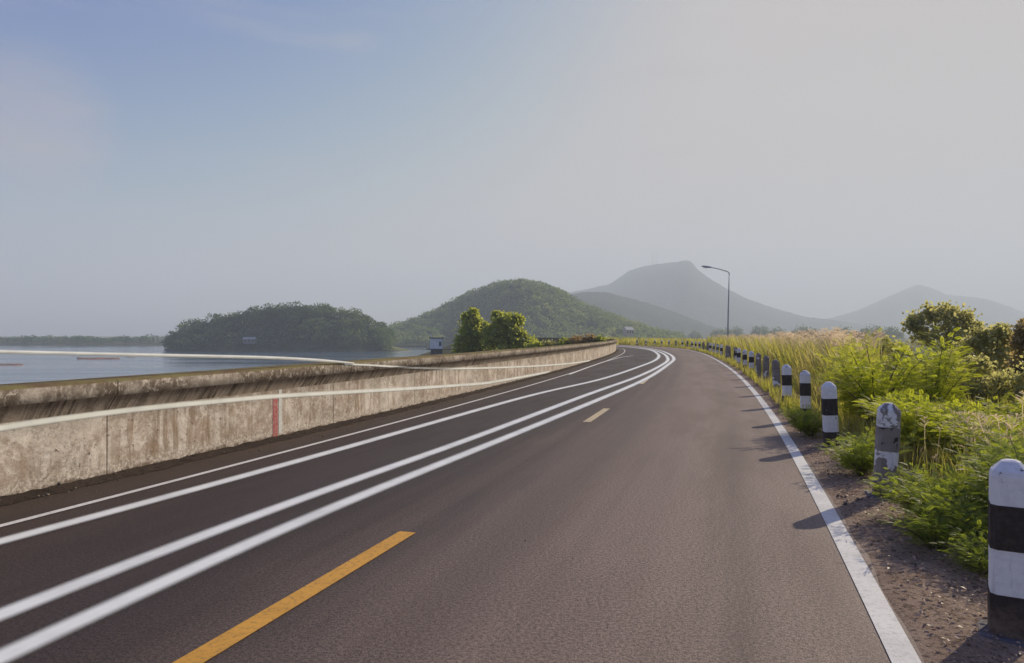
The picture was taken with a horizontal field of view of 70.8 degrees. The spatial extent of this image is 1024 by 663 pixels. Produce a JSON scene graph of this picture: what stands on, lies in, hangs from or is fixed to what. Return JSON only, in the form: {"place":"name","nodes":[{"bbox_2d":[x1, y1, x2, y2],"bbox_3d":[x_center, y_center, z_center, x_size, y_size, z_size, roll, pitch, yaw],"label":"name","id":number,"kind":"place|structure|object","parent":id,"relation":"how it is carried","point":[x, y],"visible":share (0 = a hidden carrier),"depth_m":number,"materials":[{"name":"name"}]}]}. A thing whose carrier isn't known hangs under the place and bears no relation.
{"place":"outdoors","nodes":[
{"label":"outdoors","id":0,"kind":"place"},
{"bbox_2d":[0,346,443,383],"bbox_3d":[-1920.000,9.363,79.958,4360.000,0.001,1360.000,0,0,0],"label":"lake water","id":1,"kind":"structure","parent":0,"point":[37,368],"depth_m":242.83,"materials":[{"name":"blue liquid"}]},
{"bbox_2d":[77,357,119,359],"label":"mudflat","id":2,"kind":"structure","parent":1,"relation":"on","point":[79,358],"depth_m":264.89,"materials":[{"name":"grey soil"}]},
{"bbox_2d":[427,335,443,354],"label":"intake tower","id":3,"kind":"structure","parent":1,"relation":"in","point":[436,346],"depth_m":148.72,"materials":[{"name":"white paint"}]},
{"bbox_2d":[164,315,394,351],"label":"island","id":4,"kind":"structure","parent":0,"point":[308,344],"depth_m":390.59,"materials":[{"name":"green plant"}]},
{"bbox_2d":[243,337,256,343],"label":"house","id":5,"kind":"structure","parent":4,"relation":"on","point":[249,340],"depth_m":386.23,"materials":[{"name":"paint"}]},
{"bbox_2d":[160,301,397,350],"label":"island forest","id":6,"kind":"object","parent":4,"relation":"on","point":[218,329],"visible":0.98,"depth_m":400.64,"materials":[{"name":"green plant"}]},
{"bbox_2d":[0,350,626,373],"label":"light streak","id":7,"kind":"object","parent":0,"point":[153,355],"visible":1,"depth_m":9.08,"materials":[{"name":"white paint"}]},
{"bbox_2d":[392,346,410,350],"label":"grassy bank","id":8,"kind":"structure","parent":0,"point":[398,349],"depth_m":399.07,"materials":[{"name":"green plant"}]},
{"bbox_2d":[0,345,924,662],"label":"road","id":9,"kind":"structure","parent":0,"point":[670,513],"depth_m":5.13,"materials":[{"name":"grey asphalt"}]},
{"bbox_2d":[173,531,415,662],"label":"dash","id":10,"kind":"object","parent":9,"relation":"on","point":[221,642],"visible":1,"depth_m":3.98,"materials":[{"name":"yellow paint"}]},
{"bbox_2d":[0,338,617,495],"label":"parapet wall","id":11,"kind":"structure","parent":9,"relation":"on","point":[41,456],"depth_m":8.94,"materials":[{"name":"concrete"}]},
{"bbox_2d":[0,371,549,430],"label":"light streak","id":12,"kind":"object","parent":11,"relation":"attached to","point":[89,415],"visible":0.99,"depth_m":9.15,"materials":[{"name":"white paint"}]},
{"bbox_2d":[0,349,617,505],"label":"dirt strip","id":13,"kind":"object","parent":9,"relation":"on","point":[32,494],"visible":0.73,"depth_m":8.94,"materials":[{"name":"brown soil"}]},
{"bbox_2d":[0,348,624,526],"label":"edge line","id":14,"kind":"object","parent":9,"relation":"on","point":[71,507],"visible":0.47,"depth_m":7.88,"materials":[{"name":"white paint"}]},
{"bbox_2d":[0,346,659,543],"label":"white lane line","id":15,"kind":"object","parent":9,"relation":"on","point":[88,517],"visible":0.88,"depth_m":7.48,"materials":[{"name":"paint"}]},
{"bbox_2d":[0,346,669,619],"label":"white lane line","id":16,"kind":"object","parent":9,"relation":"on","point":[27,603],"visible":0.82,"depth_m":5.52,"materials":[{"name":"paint"}]},
{"bbox_2d":[0,346,674,662],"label":"white lane line","id":17,"kind":"object","parent":9,"relation":"on","point":[19,648],"visible":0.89,"depth_m":4.81,"materials":[{"name":"paint"}]},
{"bbox_2d":[583,408,608,421],"bbox_3d":[1.603,1.556,13.498,0.138,0.001,2.350,0,0,16],"label":"dash","id":18,"kind":"object","parent":9,"relation":"on","point":[596,415],"visible":1,"depth_m":13.36,"materials":[{"name":"yellow paint"}]},
{"bbox_2d":[633,345,921,662],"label":"edge line","id":19,"kind":"object","parent":9,"relation":"on","point":[898,646],"visible":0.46,"depth_m":4.63,"materials":[{"name":"white paint"}]},
{"bbox_2d":[0,336,1005,371],"bbox_3d":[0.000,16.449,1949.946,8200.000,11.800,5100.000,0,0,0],"label":"ground","id":20,"kind":"structure","parent":0,"point":[116,343],"depth_m":609.72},
{"bbox_2d":[0,334,165,343],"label":"shore forest","id":21,"kind":"object","parent":20,"relation":"on","point":[61,340],"visible":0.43,"depth_m":615.58,"materials":[{"name":"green plant"}]},
{"bbox_2d":[450,306,498,353],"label":"tree","id":22,"kind":"object","parent":20,"relation":"on","point":[470,332],"visible":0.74,"depth_m":94.33,"materials":[{"name":"green plant"}]},
{"bbox_2d":[479,310,537,349],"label":"tree","id":23,"kind":"object","parent":20,"relation":"on","point":[501,331],"visible":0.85,"depth_m":91.09,"materials":[{"name":"green plant"}]},
{"bbox_2d":[523,338,545,347],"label":"shrub","id":24,"kind":"object","parent":20,"relation":"on","point":[534,343],"visible":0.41,"depth_m":79.52,"materials":[{"name":"green plant"}]},
{"bbox_2d":[542,339,557,346],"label":"shrub","id":25,"kind":"object","parent":20,"relation":"on","point":[550,343],"visible":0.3,"depth_m":79.90,"materials":[{"name":"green plant"}]},
{"bbox_2d":[555,337,571,345],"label":"shrub","id":26,"kind":"object","parent":20,"relation":"on","point":[561,342],"visible":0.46,"depth_m":79.82,"materials":[{"name":"green plant"}]},
{"bbox_2d":[566,334,586,343],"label":"shrub","id":27,"kind":"object","parent":20,"relation":"on","point":[575,340],"visible":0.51,"depth_m":79.80,"materials":[{"name":"brown plant"}]},
{"bbox_2d":[583,332,597,342],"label":"shrub","id":28,"kind":"object","parent":20,"relation":"on","point":[590,338],"visible":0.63,"depth_m":79.80,"materials":[{"name":"brown plant"}]},
{"bbox_2d":[593,334,605,341],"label":"shrub","id":29,"kind":"object","parent":20,"relation":"on","point":[599,338],"visible":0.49,"depth_m":79.68,"materials":[{"name":"green plant"}]},
{"bbox_2d":[616,328,622,335],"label":"valley tree","id":30,"kind":"object","parent":20,"relation":"on","point":[618,330],"visible":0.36,"depth_m":574.69,"materials":[{"name":"green plant"}]},
{"bbox_2d":[686,330,702,338],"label":"valley tree","id":31,"kind":"object","parent":20,"relation":"on","point":[694,335],"visible":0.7,"depth_m":881.29,"materials":[{"name":"green plant"}]},
{"bbox_2d":[710,327,724,337],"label":"valley tree","id":32,"kind":"object","parent":20,"relation":"on","point":[716,332],"visible":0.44,"depth_m":811.39,"materials":[{"name":"green plant"}]},
{"bbox_2d":[722,325,744,336],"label":"valley tree","id":33,"kind":"object","parent":20,"relation":"on","point":[736,331],"visible":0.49,"depth_m":795.17,"materials":[{"name":"green plant"}]},
{"bbox_2d":[750,325,771,336],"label":"valley tree","id":34,"kind":"object","parent":20,"relation":"on","point":[757,331],"visible":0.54,"depth_m":764.21,"materials":[{"name":"green plant"}]},
{"bbox_2d":[770,326,785,334],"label":"valley tree","id":35,"kind":"object","parent":20,"relation":"on","point":[774,330],"visible":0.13,"depth_m":812.85,"materials":[{"name":"green plant"}]},
{"bbox_2d":[790,324,814,335],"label":"valley tree","id":36,"kind":"object","parent":20,"relation":"on","point":[800,328],"visible":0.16,"depth_m":732.62,"materials":[{"name":"green plant"}]},
{"bbox_2d":[604,334,1023,574],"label":"tall grass","id":37,"kind":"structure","parent":20,"relation":"on","point":[801,359],"depth_m":18.69,"materials":[{"name":"green plant"}]},
{"bbox_2d":[858,323,882,337],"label":"valley tree","id":38,"kind":"object","parent":20,"relation":"on","point":[867,329],"visible":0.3,"depth_m":711.86,"materials":[{"name":"green plant"}]},
{"bbox_2d":[870,334,913,360],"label":"shrub","id":39,"kind":"object","parent":20,"relation":"on","point":[892,343],"visible":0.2,"depth_m":25.83,"materials":[{"name":"green plant"}]},
{"bbox_2d":[881,325,904,339],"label":"valley tree","id":40,"kind":"object","parent":20,"relation":"on","point":[894,332],"visible":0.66,"depth_m":679.16,"materials":[{"name":"green plant"}]},
{"bbox_2d":[870,345,930,399],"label":"shrub","id":41,"kind":"object","parent":20,"relation":"on","point":[893,357],"visible":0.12,"depth_m":15.81,"materials":[{"name":"green plant"}]},
{"bbox_2d":[905,349,979,404],"bbox_3d":[9.267,1.322,15.774,2.007,1.905,1.292,0,0,0],"label":"shrub","id":42,"kind":"object","parent":20,"relation":"on","point":[953,378],"visible":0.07,"depth_m":15.63,"materials":[{"name":"green plant"}]},
{"bbox_2d":[900,300,989,361],"bbox_3d":[22.794,0.642,37.766,4.587,4.678,2.866,0,0,0],"label":"olive tree","id":43,"kind":"object","parent":20,"relation":"on","point":[953,317],"visible":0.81,"depth_m":37.72,"materials":[{"name":"green plant"}]},
{"bbox_2d":[943,352,1015,408],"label":"shrub","id":44,"kind":"object","parent":20,"relation":"on","point":[984,362],"visible":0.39,"depth_m":15.53,"materials":[{"name":"green plant"}]},
{"bbox_2d":[948,320,1017,381],"bbox_3d":[16.011,1.070,23.920,3.368,2.891,2.126,0,0,0],"label":"olive tree","id":45,"kind":"object","parent":20,"relation":"on","point":[981,339],"visible":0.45,"depth_m":23.90,"materials":[{"name":"green plant"}]},
{"bbox_2d":[982,351,1023,407],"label":"shrub","id":46,"kind":"object","parent":20,"relation":"on","point":[1017,385],"visible":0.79,"depth_m":14.97,"materials":[{"name":"green plant"}]},
{"bbox_2d":[0,0,1023,335],"label":"sky","id":47,"kind":"structure","parent":0,"point":[164,164],"materials":[{"name":"blue"}]},
{"bbox_2d":[394,283,687,345],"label":"wooded hill","id":48,"kind":"structure","parent":0,"point":[519,297],"depth_m":599.59,"materials":[{"name":"green plant"}]},
{"bbox_2d":[387,278,685,346],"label":"hill forest","id":49,"kind":"object","parent":48,"relation":"on","point":[442,311],"visible":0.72,"depth_m":607.58,"materials":[{"name":"green plant"}]},
{"bbox_2d":[622,327,633,335],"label":"house","id":50,"kind":"structure","parent":0,"point":[628,331],"depth_m":418.56,"materials":[{"name":"white paint"}]},
{"bbox_2d":[571,292,747,337],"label":"foothill","id":51,"kind":"structure","parent":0,"point":[654,316],"depth_m":1371.56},
{"bbox_2d":[569,261,913,336],"bbox_3d":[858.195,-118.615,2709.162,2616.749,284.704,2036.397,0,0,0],"label":"mountain","id":52,"kind":"structure","parent":0,"point":[689,289],"depth_m":2303.21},
{"bbox_2d":[634,345,1023,662],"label":"dirt shoulder","id":53,"kind":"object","parent":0,"point":[926,639],"visible":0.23,"depth_m":4.45},
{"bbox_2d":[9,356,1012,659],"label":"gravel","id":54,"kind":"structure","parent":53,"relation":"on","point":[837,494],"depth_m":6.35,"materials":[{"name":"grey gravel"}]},
{"bbox_2d":[702,266,729,338],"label":"street lamp","id":55,"kind":"object","parent":53,"relation":"on","point":[728,298],"visible":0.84,"depth_m":69.97,"materials":[{"name":"grey metal"}]},
{"bbox_2d":[720,344,722,354],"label":"guide post","id":56,"kind":"object","parent":53,"relation":"on","point":[721,349],"visible":0.6,"depth_m":46.54,"materials":[{"name":"black paint"}]},
{"bbox_2d":[727,346,730,357],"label":"guide post","id":57,"kind":"object","parent":53,"relation":"on","point":[728,351],"visible":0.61,"depth_m":39.96,"materials":[{"name":"black paint"}]},
{"bbox_2d":[733,347,737,360],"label":"guide post","id":58,"kind":"object","parent":53,"relation":"on","point":[735,353],"visible":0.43,"depth_m":36.89,"materials":[{"name":"black paint"}]},
{"bbox_2d":[737,348,740,364],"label":"guide post","id":59,"kind":"object","parent":53,"relation":"on","point":[739,355],"visible":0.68,"depth_m":33.73,"materials":[{"name":"black paint"}]},
{"bbox_2d":[742,349,746,368],"bbox_3d":[9.947,1.330,30.795,0.300,1.130,0.300,-1,-1,13],"label":"guide post","id":60,"kind":"object","parent":53,"relation":"on","point":[744,354],"visible":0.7,"depth_m":30.72,"materials":[{"name":"black paint"}]},
{"bbox_2d":[749,351,753,369],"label":"guide post","id":61,"kind":"object","parent":53,"relation":"on","point":[751,358],"visible":0.61,"depth_m":27.69,"materials":[{"name":"black paint"}]},
{"bbox_2d":[755,353,760,378],"bbox_3d":[8.468,1.304,24.797,0.300,1.130,0.300,1,-5,18],"label":"guide post","id":62,"kind":"object","parent":53,"relation":"on","point":[758,364],"visible":0.72,"depth_m":24.73,"materials":[{"name":"black paint"}]},
{"bbox_2d":[763,356,769,380],"bbox_3d":[7.584,1.288,21.528,0.300,1.130,0.300,1,3,23],"label":"guide post","id":63,"kind":"object","parent":53,"relation":"on","point":[766,364],"visible":0.62,"depth_m":21.44,"materials":[{"name":"black paint"}]},
{"bbox_2d":[772,359,780,392],"bbox_3d":[6.706,1.274,18.277,0.300,1.130,0.300,-3,-5,14],"label":"guide post","id":64,"kind":"object","parent":53,"relation":"on","point":[776,372],"visible":0.68,"depth_m":18.21,"materials":[{"name":"black paint"}]},
{"bbox_2d":[782,364,791,400],"bbox_3d":[5.783,1.259,15.161,0.300,1.130,0.300,-1,-2,10],"label":"guide post","id":65,"kind":"object","parent":53,"relation":"on","point":[786,378],"visible":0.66,"depth_m":15.09,"materials":[{"name":"black paint"}]},
{"bbox_2d":[800,370,810,418],"bbox_3d":[5.141,1.247,12.631,0.300,1.130,0.300,-1,-2,22],"label":"guide post","id":66,"kind":"object","parent":53,"relation":"on","point":[805,387],"visible":0.57,"depth_m":12.55,"materials":[{"name":"black paint"}]},
{"bbox_2d":[777,402,839,436],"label":"leafy weed","id":67,"kind":"object","parent":53,"relation":"on","point":[806,425],"visible":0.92,"depth_m":10.52,"materials":[{"name":"green plant"}]},
{"bbox_2d":[820,382,839,447],"bbox_3d":[4.239,1.234,9.601,0.300,1.130,0.300,-3,-1,14],"label":"guide post","id":68,"kind":"object","parent":53,"relation":"on","point":[829,403],"visible":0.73,"depth_m":9.52,"materials":[{"name":"black paint"}]},
{"bbox_2d":[814,426,914,475],"bbox_3d":[3.658,1.301,7.647,1.008,0.579,0.964,0,0,40],"label":"leafy weed","id":69,"kind":"object","parent":53,"relation":"on","point":[861,452],"visible":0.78,"depth_m":7.60,"materials":[{"name":"green plant"}]},
{"bbox_2d":[712,327,1023,484],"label":"grass plumes","id":70,"kind":"object","parent":53,"relation":"on","point":[803,335],"depth_m":18.58,"materials":[{"name":"beige plant"}]},
{"bbox_2d":[814,329,942,427],"bbox_3d":[5.615,0.770,11.179,1.817,1.680,2.032,0,0,39],"label":"feathery bush","id":71,"kind":"object","parent":53,"relation":"on","point":[856,372],"visible":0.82,"depth_m":11.06,"materials":[{"name":"green plant"}]},
{"bbox_2d":[864,402,900,497],"bbox_3d":[3.458,1.221,6.667,0.300,1.130,0.300,3,2,15],"label":"guide post","id":72,"kind":"object","parent":53,"relation":"on","point":[887,435],"visible":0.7,"depth_m":6.58,"materials":[{"name":"black paint"}]},
{"bbox_2d":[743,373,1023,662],"bbox_3d":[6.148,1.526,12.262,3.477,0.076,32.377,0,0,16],"label":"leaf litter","id":73,"kind":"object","parent":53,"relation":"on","point":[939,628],"visible":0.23,"depth_m":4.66,"materials":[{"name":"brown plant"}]},
{"bbox_2d":[855,458,988,520],"bbox_3d":[3.372,1.274,5.784,1.216,0.620,1.155,0,0,0],"label":"leafy weed","id":74,"kind":"object","parent":53,"relation":"on","point":[904,500],"visible":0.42,"depth_m":5.68,"materials":[{"name":"green plant"}]},
{"bbox_2d":[866,495,987,550],"bbox_3d":[2.938,1.352,5.025,0.807,0.452,0.776,0,0,-42],"label":"leafy weed","id":75,"kind":"object","parent":53,"relation":"on","point":[937,525],"visible":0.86,"depth_m":5.01,"materials":[{"name":"green plant"}]},
{"bbox_2d":[851,386,1010,457],"bbox_3d":[5.113,1.133,8.982,2.095,0.936,1.710,0,0,-44],"label":"feathery bush","id":76,"kind":"object","parent":53,"relation":"on","point":[906,408],"visible":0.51,"depth_m":8.73,"materials":[{"name":"green plant"}]},
{"bbox_2d":[891,324,982,409],"bbox_3d":[6.930,0.747,11.886,1.365,1.725,1.399,0,0,13],"label":"feathery bush","id":77,"kind":"object","parent":53,"relation":"on","point":[944,369],"visible":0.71,"depth_m":11.70,"materials":[{"name":"green plant"}]},
{"bbox_2d":[910,479,988,544],"bbox_3d":[3.333,1.335,5.239,0.893,0.489,0.887,0,0,0],"label":"leafy weed","id":78,"kind":"object","parent":53,"relation":"on","point":[936,495],"visible":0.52,"depth_m":5.19,"materials":[{"name":"green plant"}]},
{"bbox_2d":[935,520,987,578],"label":"leafy weed","id":79,"kind":"object","parent":53,"relation":"on","point":[973,554],"visible":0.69,"depth_m":4.57,"materials":[{"name":"green plant"}]},
{"bbox_2d":[900,400,1023,459],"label":"feathery bush","id":80,"kind":"object","parent":53,"relation":"on","point":[949,434],"visible":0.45,"depth_m":8.16,"materials":[{"name":"green plant"}]},
{"bbox_2d":[933,417,1023,484],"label":"leafy weed","id":81,"kind":"object","parent":53,"relation":"on","point":[1015,444],"visible":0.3,"depth_m":6.08,"materials":[{"name":"green plant"}]},
{"bbox_2d":[955,431,1023,511],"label":"leafy weed","id":82,"kind":"object","parent":53,"relation":"on","point":[984,470],"visible":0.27,"depth_m":5.30,"materials":[{"name":"green plant"}]},
{"bbox_2d":[962,389,1023,430],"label":"feathery bush","id":83,"kind":"object","parent":53,"relation":"on","point":[1012,405],"visible":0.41,"depth_m":9.82,"materials":[{"name":"green plant"}]},
{"bbox_2d":[977,459,1023,647],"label":"guide post","id":84,"kind":"object","parent":53,"relation":"on","point":[1005,611],"visible":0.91,"depth_m":3.54,"materials":[{"name":"white paint"}]},
{"bbox_2d":[1002,318,1023,390],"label":"brown tree","id":85,"kind":"object","parent":53,"relation":"on","point":[1016,342],"visible":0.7,"depth_m":18.93,"materials":[{"name":"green plant"}]},
{"bbox_2d":[827,285,1023,335],"bbox_3d":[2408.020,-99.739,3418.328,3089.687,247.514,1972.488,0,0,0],"label":"mountain","id":86,"kind":"structure","parent":0,"point":[886,312],"depth_m":3064.91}
]}

